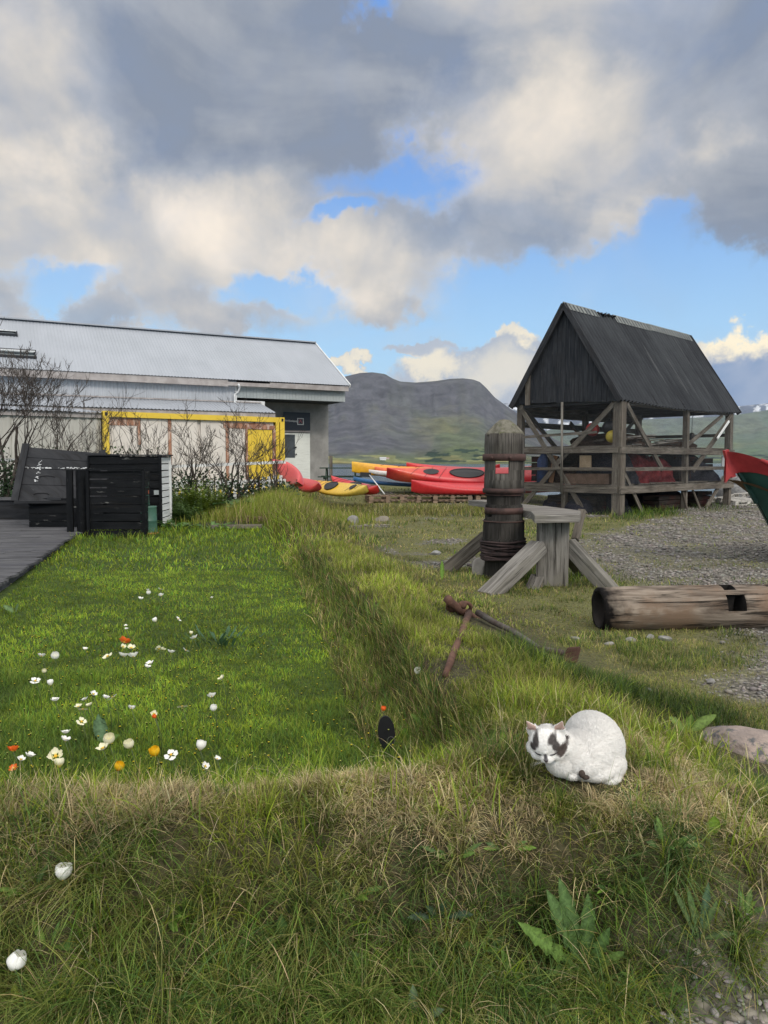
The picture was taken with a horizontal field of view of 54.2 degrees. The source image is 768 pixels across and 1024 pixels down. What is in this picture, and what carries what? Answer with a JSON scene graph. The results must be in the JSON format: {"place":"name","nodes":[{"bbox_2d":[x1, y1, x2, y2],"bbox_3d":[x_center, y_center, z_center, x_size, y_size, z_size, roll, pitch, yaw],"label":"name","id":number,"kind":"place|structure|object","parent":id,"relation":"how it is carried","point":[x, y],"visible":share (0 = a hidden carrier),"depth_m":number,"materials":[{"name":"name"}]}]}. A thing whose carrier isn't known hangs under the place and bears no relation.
{"place":"outdoors","nodes":[
{"label":"outdoors","id":0,"kind":"place"},
{"bbox_2d":[0,547,386,659],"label":"lawn grass","id":1,"kind":"structure","parent":0,"point":[350,610],"depth_m":6.72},
{"bbox_2d":[0,609,530,789],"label":"lawn grass","id":2,"kind":"structure","parent":0,"point":[54,742],"depth_m":3.90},
{"bbox_2d":[0,484,767,1023],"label":"ground","id":3,"kind":"structure","parent":0,"point":[752,1008],"depth_m":3.84,"materials":[{"name":"plant"}]},
{"bbox_2d":[0,497,28,519],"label":"step","id":4,"kind":"object","parent":3,"relation":"on","point":[9,510],"depth_m":16.78,"materials":[{"name":"grey paint"}]},
{"bbox_2d":[6,949,26,1000],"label":"poppy","id":5,"kind":"object","parent":3,"relation":"on","point":[15,961],"visible":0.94,"depth_m":2.02,"materials":[{"name":"white plant"}]},
{"bbox_2d":[0,865,57,896],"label":"clover","id":6,"kind":"object","parent":3,"relation":"on","point":[39,878],"visible":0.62,"depth_m":2.22,"materials":[{"name":"green plant"}]},
{"bbox_2d":[0,317,95,496],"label":"bare tree","id":7,"kind":"object","parent":3,"relation":"on","point":[30,383],"visible":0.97,"depth_m":17.00,"materials":[{"name":"brown plant"}]},
{"bbox_2d":[0,520,96,591],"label":"deck","id":8,"kind":"structure","parent":3,"relation":"on","point":[24,547],"depth_m":11.64,"materials":[{"name":"grey wood"}]},
{"bbox_2d":[11,443,107,526],"bbox_3d":[-6.416,-0.537,15.125,1.952,1.707,1.185,0,4,0],"label":"chest","id":9,"kind":"object","parent":8,"relation":"on","point":[39,487],"visible":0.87,"depth_m":14.95,"materials":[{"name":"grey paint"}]},
{"bbox_2d":[0,405,100,493],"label":"annex","id":10,"kind":"object","parent":3,"relation":"on","point":[6,420],"visible":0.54,"depth_m":22.04,"materials":[{"name":"metal"}]},
{"bbox_2d":[32,919,84,949],"bbox_3d":[-0.946,1.225,2.173,0.157,0.076,0.048,1,4,20],"label":"groundsel","id":11,"kind":"object","parent":3,"relation":"on","point":[54,937],"visible":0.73,"depth_m":2.17,"materials":[{"name":"green plant"}]},
{"bbox_2d":[55,862,73,902],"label":"poppy","id":12,"kind":"object","parent":3,"relation":"on","point":[61,869],"visible":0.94,"depth_m":2.19,"materials":[{"name":"white plant"}]},
{"bbox_2d":[34,385,107,450],"bbox_3d":[-7.858,-1.536,18.362,2.475,3.277,1.220,2,4,27],"label":"bare shrub","id":13,"kind":"object","parent":3,"relation":"on","point":[81,434],"visible":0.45,"depth_m":18.36,"materials":[{"name":"brown plant"}]},
{"bbox_2d":[66,470,86,536],"bbox_3d":[-5.609,-0.148,13.755,0.389,1.246,0.130,0,4,0],"label":"gate post","id":14,"kind":"object","parent":3,"relation":"on","point":[81,501],"visible":0.61,"depth_m":13.70,"materials":[{"name":"black paint"}]},
{"bbox_2d":[15,387,142,452],"bbox_3d":[-7.825,-1.516,18.275,3.615,3.204,1.583,1,4,13],"label":"bare shrub","id":15,"kind":"object","parent":3,"relation":"on","point":[54,443],"visible":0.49,"depth_m":18.39,"materials":[{"name":"brown plant"}]},
{"bbox_2d":[42,384,116,452],"bbox_3d":[-7.471,-1.563,18.740,1.797,3.220,1.165,0,4,0],"label":"bare shrub","id":16,"kind":"object","parent":3,"relation":"on","point":[87,444],"visible":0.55,"depth_m":18.62,"materials":[{"name":"brown plant"}]},
{"bbox_2d":[93,714,119,741],"bbox_3d":[-1.350,1.061,3.652,0.126,0.163,0.027,0,4,0],"label":"coltsfoot","id":17,"kind":"object","parent":3,"relation":"on","point":[100,727],"visible":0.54,"depth_m":3.65,"materials":[{"name":"green plant"}]},
{"bbox_2d":[85,469,149,537],"bbox_3d":[-4.859,-0.180,14.044,1.060,1.270,0.971,0,4,0],"label":"slatted box","id":18,"kind":"object","parent":3,"relation":"on","point":[126,501],"visible":0.85,"depth_m":13.61,"materials":[{"name":"black paint"}]},
{"bbox_2d":[85,454,172,527],"bbox_3d":[-5.280,-0.451,15.739,1.549,1.527,0.970,0,4,0],"label":"slatted box","id":19,"kind":"object","parent":3,"relation":"on","point":[158,466],"visible":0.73,"depth_m":15.27,"materials":[{"name":"black paint"}]},
{"bbox_2d":[77,382,182,454],"bbox_3d":[-6.286,-1.533,18.627,2.562,3.228,1.480,2,4,32],"label":"bare shrub","id":20,"kind":"object","parent":3,"relation":"on","point":[132,441],"visible":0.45,"depth_m":18.44,"materials":[{"name":"brown plant"}]},
{"bbox_2d":[140,482,157,534],"bbox_3d":[-4.469,-0.063,14.227,0.340,1.012,0.340,0,4,0],"label":"drum","id":21,"kind":"object","parent":3,"relation":"on","point":[152,516],"visible":0.34,"depth_m":14.14,"materials":[{"name":"green paint"}]},
{"bbox_2d":[118,396,199,488],"bbox_3d":[-5.731,-1.428,18.869,1.265,2.970,2.601,-4,5,-43],"label":"bare shrub","id":22,"kind":"object","parent":3,"relation":"on","point":[158,450],"visible":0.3,"depth_m":18.87,"materials":[{"name":"brown plant"}]},
{"bbox_2d":[0,317,350,497],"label":"warehouse","id":23,"kind":"structure","parent":3,"relation":"on","point":[166,371],"depth_m":29.42,"materials":[{"name":"metal"}]},
{"bbox_2d":[283,412,309,430],"bbox_3d":[-3.784,-3.941,32.598,1.217,0.769,0.076,-2,4,-27],"label":"sign","id":24,"kind":"object","parent":23,"relation":"attached to","point":[296,421],"visible":0.94,"depth_m":32.57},
{"bbox_2d":[285,433,309,485],"bbox_3d":[-3.786,-1.967,32.700,1.228,2.924,0.194,-2,4,-27],"label":"door","id":25,"kind":"structure","parent":23,"relation":"in","point":[299,456],"depth_m":32.74,"materials":[{"name":"white"}]},
{"bbox_2d":[36,510,321,571],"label":"lawn grass","id":26,"kind":"structure","parent":3,"relation":"on","point":[219,530],"depth_m":11.88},
{"bbox_2d":[140,400,220,503],"bbox_3d":[-5.028,-1.402,18.700,1.903,2.943,1.813,-4,5,-43],"label":"bare shrub","id":27,"kind":"object","parent":3,"relation":"on","point":[183,478],"visible":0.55,"depth_m":19.04,"materials":[{"name":"brown plant"}]},
{"bbox_2d":[172,481,193,512],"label":"fern","id":28,"kind":"object","parent":3,"relation":"on","point":[177,500],"visible":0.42,"depth_m":16.95,"materials":[{"name":"green plant"}]},
{"bbox_2d":[155,424,213,498],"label":"bare shrub","id":29,"kind":"object","parent":3,"relation":"on","point":[193,474],"visible":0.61,"depth_m":19.02,"materials":[{"name":"brown plant"}]},
{"bbox_2d":[170,499,208,521],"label":"fern","id":30,"kind":"object","parent":3,"relation":"on","point":[177,513],"visible":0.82,"depth_m":16.28,"materials":[{"name":"green plant"}]},
{"bbox_2d":[101,411,284,494],"bbox_3d":[-6.649,-1.784,25.441,6.073,2.910,2.467,-3,5,-34],"label":"shipping container","id":31,"kind":"object","parent":3,"relation":"on","point":[211,421],"visible":0.39,"depth_m":24.52,"materials":[{"name":"metal"}]},
{"bbox_2d":[245,425,275,487],"bbox_3d":[-4.215,-1.869,25.706,1.120,2.195,0.060,-3,5,-34],"label":"container door","id":32,"kind":"structure","parent":31,"relation":"in","point":[267,428],"depth_m":25.65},
{"bbox_2d":[174,476,211,516],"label":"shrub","id":33,"kind":"object","parent":3,"relation":"on","point":[198,501],"visible":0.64,"depth_m":17.18,"materials":[{"name":"green plant"}]},
{"bbox_2d":[178,441,232,505],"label":"bare shrub","id":34,"kind":"object","parent":3,"relation":"on","point":[213,482],"visible":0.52,"depth_m":19.14,"materials":[{"name":"brown plant"}]},
{"bbox_2d":[200,484,228,512],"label":"fern","id":35,"kind":"object","parent":3,"relation":"on","point":[214,498],"visible":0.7,"depth_m":17.58,"materials":[{"name":"green plant"}]},
{"bbox_2d":[176,624,264,649],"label":"leaf tuft","id":36,"kind":"object","parent":3,"relation":"on","point":[222,639],"visible":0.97,"depth_m":5.72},
{"bbox_2d":[171,461,285,498],"bbox_3d":[-4.478,-0.769,21.117,3.405,1.353,0.070,0,4,-7],"label":"picket fence","id":37,"kind":"object","parent":3,"relation":"on","point":[231,464],"visible":0.13,"depth_m":21.09,"materials":[{"name":"white paint"}]},
{"bbox_2d":[0,525,457,784],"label":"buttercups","id":38,"kind":"object","parent":3,"relation":"on","point":[113,573],"visible":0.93,"depth_m":4.42,"materials":[{"name":"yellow plant"}]},
{"bbox_2d":[184,396,285,502],"bbox_3d":[-3.905,-1.435,18.969,2.428,2.971,2.391,-3,5,-42],"label":"bare shrub","id":39,"kind":"object","parent":3,"relation":"on","point":[239,490],"visible":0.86,"depth_m":18.91,"materials":[{"name":"brown plant"}]},
{"bbox_2d":[211,524,262,528],"bbox_3d":[-2.979,0.290,15.202,1.008,0.066,0.344,0,4,-6],"label":"plank","id":40,"kind":"object","parent":3,"relation":"on","point":[243,525],"visible":0.86,"depth_m":15.05,"materials":[{"name":"grey wood"}]},
{"bbox_2d":[235,418,278,497],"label":"bare shrub","id":41,"kind":"object","parent":3,"relation":"on","point":[258,478],"visible":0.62,"depth_m":19.02,"materials":[{"name":"brown plant"}]},
{"bbox_2d":[0,731,527,853],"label":"crest grass","id":42,"kind":"structure","parent":3,"relation":"on","point":[158,780],"depth_m":2.56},
{"bbox_2d":[245,420,306,494],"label":"bare shrub","id":43,"kind":"object","parent":3,"relation":"on","point":[274,484],"visible":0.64,"depth_m":18.89,"materials":[{"name":"brown plant"}]},
{"bbox_2d":[175,485,377,529],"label":"tall grass","id":44,"kind":"structure","parent":3,"relation":"on","point":[251,508],"depth_m":16.79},
{"bbox_2d":[264,913,294,947],"bbox_3d":[-0.307,1.238,2.206,0.094,0.121,0.025,0,4,0],"label":"groundsel","id":45,"kind":"object","parent":3,"relation":"on","point":[284,924],"visible":0.52,"depth_m":2.21,"materials":[{"name":"green plant"}]},
{"bbox_2d":[261,450,303,495],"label":"bare shrub","id":46,"kind":"object","parent":3,"relation":"on","point":[294,489],"visible":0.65,"depth_m":19.04,"materials":[{"name":"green plant"}]},
{"bbox_2d":[272,459,303,486],"bbox_3d":[-2.738,-1.121,21.503,0.400,0.512,1.873,34,3,-39],"label":"kayak","id":47,"kind":"object","parent":3,"relation":"on","point":[293,474],"visible":0.81,"depth_m":21.34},
{"bbox_2d":[316,480,368,496],"bbox_3d":[-1.374,-0.733,22.133,2.755,0.360,0.632,8,38,46],"label":"kayak","id":48,"kind":"object","parent":3,"relation":"on","point":[339,489],"visible":0.88,"depth_m":21.86,"materials":[{"name":"yellow plastic"}]},
{"bbox_2d":[325,880,383,900],"bbox_3d":[-0.086,1.145,2.275,0.165,0.054,0.091,1,4,20],"label":"groundsel","id":49,"kind":"object","parent":3,"relation":"on","point":[360,893],"visible":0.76,"depth_m":2.27,"materials":[{"name":"green plant"}]},
{"bbox_2d":[331,476,379,494],"bbox_3d":[-0.873,-0.787,22.401,0.592,0.360,2.750,-25,21,-27],"label":"kayak","id":50,"kind":"object","parent":3,"relation":"on","point":[373,489],"visible":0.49,"depth_m":22.14,"materials":[{"name":"red plastic"}]},
{"bbox_2d":[353,476,410,486],"bbox_3d":[0.665,-1.006,25.791,3.461,0.260,0.512,3,3,-7],"label":"kayak","id":51,"kind":"object","parent":3,"relation":"on","point":[378,482],"visible":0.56,"depth_m":25.53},
{"bbox_2d":[375,464,499,476],"bbox_3d":[1.845,-1.387,25.564,4.348,0.420,0.612,-2,4,-8],"label":"kayak","id":52,"kind":"object","parent":51,"relation":"on","point":[385,469],"visible":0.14,"depth_m":25.24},
{"bbox_2d":[352,461,530,475],"bbox_3d":[3.194,-1.501,25.957,8.643,0.560,0.712,-1,4,-8],"label":"kayak","id":53,"kind":"object","parent":52,"relation":"on","point":[358,467],"visible":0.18,"depth_m":25.34,"materials":[{"name":"yellow plastic"}]},
{"bbox_2d":[406,462,478,467],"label":"kayak","id":54,"kind":"object","parent":53,"relation":"on","point":[417,465],"visible":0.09,"depth_m":25.93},
{"bbox_2d":[0,687,767,1023],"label":"tussock grass","id":55,"kind":"structure","parent":3,"relation":"on","point":[48,1001],"depth_m":2.19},
{"bbox_2d":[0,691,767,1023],"bbox_3d":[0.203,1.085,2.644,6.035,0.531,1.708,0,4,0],"label":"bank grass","id":56,"kind":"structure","parent":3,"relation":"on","point":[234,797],"depth_m":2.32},
{"bbox_2d":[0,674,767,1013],"bbox_3d":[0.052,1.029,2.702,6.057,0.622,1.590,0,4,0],"label":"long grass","id":57,"kind":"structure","parent":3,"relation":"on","point":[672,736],"depth_m":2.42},
{"bbox_2d":[1,685,767,1022],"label":"dry stalks","id":58,"kind":"object","parent":3,"relation":"on","point":[427,833],"visible":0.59,"depth_m":2.42,"materials":[{"name":"beige plant"}]},
{"bbox_2d":[378,715,394,750],"bbox_3d":[0.012,1.058,3.482,0.080,0.226,0.019,0,4,0],"label":"oval plate","id":59,"kind":"object","parent":3,"relation":"on","point":[385,724],"visible":0.92,"depth_m":3.48,"materials":[{"name":"grey metal"}]},
{"bbox_2d":[314,501,484,517],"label":"tall grass","id":60,"kind":"structure","parent":3,"relation":"on","point":[428,509],"depth_m":20.72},
{"bbox_2d":[392,985,444,1019],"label":"dandelion","id":61,"kind":"object","parent":3,"relation":"on","point":[414,993],"visible":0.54,"depth_m":2.02,"materials":[{"name":"green plant"}]},
{"bbox_2d":[408,900,472,920],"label":"fern","id":62,"kind":"object","parent":3,"relation":"on","point":[432,910],"visible":0.85,"depth_m":2.23,"materials":[{"name":"green plant"}]},
{"bbox_2d":[420,841,481,858],"bbox_3d":[0.209,1.047,2.307,0.193,0.054,0.058,-1,4,-9],"label":"groundsel","id":63,"kind":"object","parent":3,"relation":"on","point":[470,851],"visible":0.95,"depth_m":2.31,"materials":[{"name":"green plant"}]},
{"bbox_2d":[472,557,484,574],"bbox_3d":[1.156,0.700,9.175,0.160,0.296,0.145,1,4,14],"label":"rock","id":64,"kind":"object","parent":3,"relation":"on","point":[478,564],"visible":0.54,"depth_m":9.12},
{"bbox_2d":[451,925,508,952],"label":"dandelion","id":65,"kind":"object","parent":3,"relation":"on","point":[493,943],"visible":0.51,"depth_m":2.22,"materials":[{"name":"green plant"}]},
{"bbox_2d":[479,419,526,579],"bbox_3d":[1.412,-0.061,8.765,0.582,2.027,0.559,0,4,0],"label":"capstan","id":66,"kind":"object","parent":3,"relation":"on","point":[503,541],"visible":0.88,"depth_m":8.57,"materials":[{"name":"brown wood"}]},
{"bbox_2d":[484,831,535,851],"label":"dandelion","id":67,"kind":"object","parent":3,"relation":"on","point":[492,845],"visible":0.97,"depth_m":2.37,"materials":[{"name":"green plant"}]},
{"bbox_2d":[442,595,580,678],"bbox_3d":[0.833,0.842,4.922,0.891,0.279,2.218,0,4,5],"label":"anchor","id":68,"kind":"object","parent":3,"relation":"on","point":[453,606],"visible":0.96,"depth_m":5.42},
{"bbox_2d":[256,480,767,554],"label":"meadow grass","id":69,"kind":"structure","parent":3,"relation":"on","point":[311,520],"depth_m":15.11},
{"bbox_2d":[295,478,321,492],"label":"kayak","id":70,"kind":"object","parent":69,"relation":"on","point":[310,485],"visible":0.74,"depth_m":21.19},
{"bbox_2d":[437,500,618,595],"bbox_3d":[1.629,0.456,9.492,1.974,1.056,3.584,0,4,0],"label":"trestle","id":71,"kind":"object","parent":3,"relation":"on","point":[553,553],"visible":0.61,"depth_m":8.21,"materials":[{"name":"grey wood"}]},
{"bbox_2d":[330,491,767,702],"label":"gravel","id":72,"kind":"structure","parent":3,"relation":"on","point":[762,554],"depth_m":11.75,"materials":[{"name":"gravel"}]},
{"bbox_2d":[518,877,623,996],"bbox_3d":[0.536,1.232,2.142,0.316,0.313,0.136,0,4,0],"label":"dandelion","id":73,"kind":"object","parent":3,"relation":"on","point":[535,934],"visible":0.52,"depth_m":2.18,"materials":[{"name":"green plant"}]},
{"bbox_2d":[526,710,626,784],"bbox_3d":[0.702,0.823,2.606,0.273,0.301,0.524,3,5,36],"label":"cat","id":74,"kind":"object","parent":3,"relation":"on","point":[587,745],"visible":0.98,"depth_m":2.50},
{"bbox_2d":[547,494,605,513],"bbox_3d":[5.476,-0.202,21.365,0.510,0.540,1.610,-4,5,-43],"label":"crate","id":75,"kind":"object","parent":3,"relation":"on","point":[602,499],"visible":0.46,"depth_m":20.84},
{"bbox_2d":[543,492,635,513],"bbox_3d":[5.984,-0.317,21.846,2.775,0.755,2.794,0,4,0],"label":"net pile","id":76,"kind":"object","parent":3,"relation":"on","point":[573,507],"visible":0.19,"depth_m":20.96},
{"bbox_2d":[509,302,741,515],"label":"drying shed","id":77,"kind":"structure","parent":3,"relation":"on","point":[586,366],"depth_m":21.41,"materials":[{"name":"grey wood"}]},
{"bbox_2d":[537,454,547,482],"bbox_3d":[4.617,-1.283,21.859,0.334,0.852,0.318,0,4,0],"label":"blue mat","id":78,"kind":"object","parent":77,"relation":"on","point":[541,474],"visible":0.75,"depth_m":21.74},
{"bbox_2d":[555,453,587,482],"bbox_3d":[6.815,-1.441,23.634,5.558,0.922,1.885,-3,5,-35],"label":"net pile","id":79,"kind":"object","parent":77,"relation":"on","point":[574,458],"visible":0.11,"depth_m":22.19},
{"bbox_2d":[565,474,611,483],"bbox_3d":[5.757,-0.924,20.825,0.514,0.293,1.366,-4,5,-43],"label":"crate","id":80,"kind":"object","parent":77,"relation":"on","point":[588,478],"visible":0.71,"depth_m":20.58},
{"bbox_2d":[576,453,640,483],"bbox_3d":[6.237,-1.274,21.111,1.673,0.922,1.792,0,4,0],"label":"net pile","id":81,"kind":"object","parent":77,"relation":"on","point":[600,458],"visible":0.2,"depth_m":20.70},
{"bbox_2d":[570,433,650,445],"bbox_3d":[6.616,-2.122,22.157,2.232,0.377,3.345,2,4,25],"label":"net pile","id":82,"kind":"object","parent":77,"relation":"on","point":[589,440],"visible":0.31,"depth_m":21.18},
{"bbox_2d":[627,454,651,482],"bbox_3d":[7.061,-1.274,21.747,1.697,0.838,1.610,0,4,0],"label":"tarpaulin","id":83,"kind":"object","parent":77,"relation":"on","point":[640,459],"visible":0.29,"depth_m":21.38,"materials":[{"name":"red fabric"}]},
{"bbox_2d":[642,455,675,481],"bbox_3d":[7.990,-1.317,22.706,1.564,0.797,1.497,0,4,0],"label":"tarpaulin","id":84,"kind":"object","parent":77,"relation":"on","point":[658,474],"visible":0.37,"depth_m":22.40,"materials":[{"name":"red fabric"}]},
{"bbox_2d":[658,454,720,480],"bbox_3d":[9.447,-1.482,24.415,2.800,0.901,2.638,0,4,0],"label":"net pile","id":85,"kind":"object","parent":77,"relation":"on","point":[694,476],"visible":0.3,"depth_m":23.69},
{"bbox_2d":[617,971,685,995],"bbox_3d":[0.745,1.330,2.103,0.192,0.065,0.029,0,4,7],"label":"clover","id":86,"kind":"object","parent":3,"relation":"on","point":[678,991],"visible":0.42,"depth_m":2.10,"materials":[{"name":"green plant"}]},
{"bbox_2d":[625,491,680,509],"bbox_3d":[8.420,-0.472,24.199,3.874,0.755,3.523,0,4,0],"label":"net pile","id":87,"kind":"object","parent":3,"relation":"on","point":[630,500],"visible":0.09,"depth_m":23.09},
{"bbox_2d":[643,495,680,510],"bbox_3d":[8.414,-0.256,22.549,1.609,0.490,0.510,-4,5,-43],"label":"crate","id":88,"kind":"object","parent":3,"relation":"on","point":[653,501],"visible":0.7,"depth_m":22.12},
{"bbox_2d":[646,816,702,849],"bbox_3d":[0.875,0.978,2.252,0.165,0.088,0.074,1,4,17],"label":"groundsel","id":89,"kind":"object","parent":3,"relation":"on","point":[658,828],"visible":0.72,"depth_m":2.27,"materials":[{"name":"green plant"}]},
{"bbox_2d":[591,584,767,629],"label":"log","id":90,"kind":"object","parent":3,"relation":"on","point":[675,607],"visible":0.92,"depth_m":6.08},
{"bbox_2d":[670,714,715,731],"bbox_3d":[1.534,1.053,3.736,0.237,0.094,0.036,0,4,0],"label":"dock","id":91,"kind":"object","parent":3,"relation":"on","point":[704,721],"visible":0.69,"depth_m":3.74,"materials":[{"name":"green plant"}]},
{"bbox_2d":[687,491,711,506],"bbox_3d":[10.202,-0.406,24.434,1.109,0.539,0.511,-4,5,-43],"label":"crate","id":92,"kind":"object","parent":3,"relation":"on","point":[703,497],"visible":0.52,"depth_m":24.10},
{"bbox_2d":[673,882,733,939],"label":"sow thistle","id":93,"kind":"object","parent":3,"relation":"on","point":[704,904],"visible":0.83,"depth_m":2.16,"materials":[{"name":"green plant"}]},
{"bbox_2d":[700,725,767,763],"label":"rock","id":94,"kind":"object","parent":3,"relation":"on","point":[753,739],"visible":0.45,"depth_m":3.51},
{"bbox_2d":[716,497,755,504],"bbox_3d":[11.951,-0.371,25.222,1.220,0.144,0.806,-2,11,-23],"label":"pallet","id":95,"kind":"object","parent":3,"relation":"on","point":[738,500],"visible":0.71,"depth_m":25.05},
{"bbox_2d":[723,449,767,524],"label":"boat","id":96,"kind":"object","parent":3,"relation":"on","point":[751,472],"visible":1,"depth_m":9.92,"materials":[{"name":"green paint"}]},
{"bbox_2d":[733,887,765,922],"bbox_3d":[1.088,1.178,2.240,0.111,0.067,0.100,0,4,0],"label":"groundsel","id":97,"kind":"object","parent":3,"relation":"on","point":[747,909],"visible":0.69,"depth_m":2.26,"materials":[{"name":"green plant"}]},
{"bbox_2d":[0,0,767,405],"label":"sky","id":98,"kind":"structure","parent":0,"point":[408,190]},
{"bbox_2d":[328,372,569,463],"bbox_3d":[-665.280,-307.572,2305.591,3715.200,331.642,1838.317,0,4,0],"label":"mountain","id":99,"kind":"structure","parent":0,"point":[373,418],"depth_m":2149.42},
{"bbox_2d":[280,534,767,644],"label":"meadow grass","id":100,"kind":"structure","parent":0,"point":[377,559],"depth_m":7.48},
{"bbox_2d":[333,463,736,496],"bbox_3d":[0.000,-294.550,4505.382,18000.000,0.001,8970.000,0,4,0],"label":"sea","id":101,"kind":"structure","parent":0,"point":[342,472],"depth_m":210.47,"materials":[{"name":"blue liquid"}]},
{"bbox_2d":[319,597,767,769],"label":"meadow grass","id":102,"kind":"structure","parent":0,"point":[547,665],"depth_m":4.33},
{"bbox_2d":[504,403,767,430],"bbox_3d":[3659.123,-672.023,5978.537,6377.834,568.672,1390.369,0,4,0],"label":"hills","id":103,"kind":"structure","parent":0,"point":[752,408],"depth_m":5972.64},
{"bbox_2d":[546,410,767,462],"bbox_3d":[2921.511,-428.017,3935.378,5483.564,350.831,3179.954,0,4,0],"label":"green slope","id":104,"kind":"structure","parent":0,"point":[750,434],"depth_m":4209.19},
{"bbox_2d":[620,866,767,1023],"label":"path gravel","id":105,"kind":"structure","parent":0,"point":[725,1008],"depth_m":2.06,"materials":[{"name":"gravel"}]},
{"bbox_3d":[0.062,-0.175,23.940,1.220,0.144,0.806,-1,4,-11],"label":"pallet","id":106,"kind":"object","parent":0,"visible":0},
{"bbox_2d":[365,499,406,502],"bbox_3d":[0.049,-0.320,23.931,1.220,0.144,0.806,-1,4,-11],"label":"pallet","id":107,"kind":"object","parent":106,"relation":"on","point":[370,501],"visible":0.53,"depth_m":23.57,"materials":[{"name":"brown wood"}]},
{"bbox_2d":[365,494,406,499],"bbox_3d":[0.055,-0.466,23.921,1.220,0.144,0.805,-1,4,-11],"label":"pallet","id":108,"kind":"object","parent":107,"relation":"on","point":[371,497],"visible":0.88,"depth_m":23.69,"materials":[{"name":"brown wood"}]},
{"bbox_3d":[2.172,-0.172,23.840,1.220,0.144,0.806,0,4,5],"label":"pallet","id":109,"kind":"object","parent":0,"visible":0},
{"bbox_2d":[433,500,467,502],"bbox_3d":[2.187,-0.318,23.831,1.220,0.144,0.805,0,4,6],"label":"pallet","id":110,"kind":"object","parent":109,"relation":"on","point":[435,501],"visible":0.37,"depth_m":23.48,"materials":[{"name":"brown wood"}]},
{"bbox_2d":[433,495,471,499],"bbox_3d":[2.187,-0.464,23.821,1.220,0.144,0.805,0,4,5],"label":"pallet","id":111,"kind":"object","parent":110,"relation":"on","point":[435,497],"visible":0.94,"depth_m":23.53,"materials":[{"name":"brown wood"}]},
{"bbox_2d":[411,480,575,494],"bbox_3d":[3.513,-0.848,23.869,5.336,0.500,0.672,-1,22,-5],"label":"kayak","id":112,"kind":"object","parent":111,"relation":"on","point":[427,487],"visible":0.49,"depth_m":23.56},
{"bbox_2d":[386,467,531,482],"bbox_3d":[3.457,-1.187,24.483,6.792,0.678,0.643,0,4,-4],"label":"kayak","id":113,"kind":"object","parent":112,"relation":"on","point":[459,475],"visible":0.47,"depth_m":24.15,"materials":[{"name":"red plastic"}]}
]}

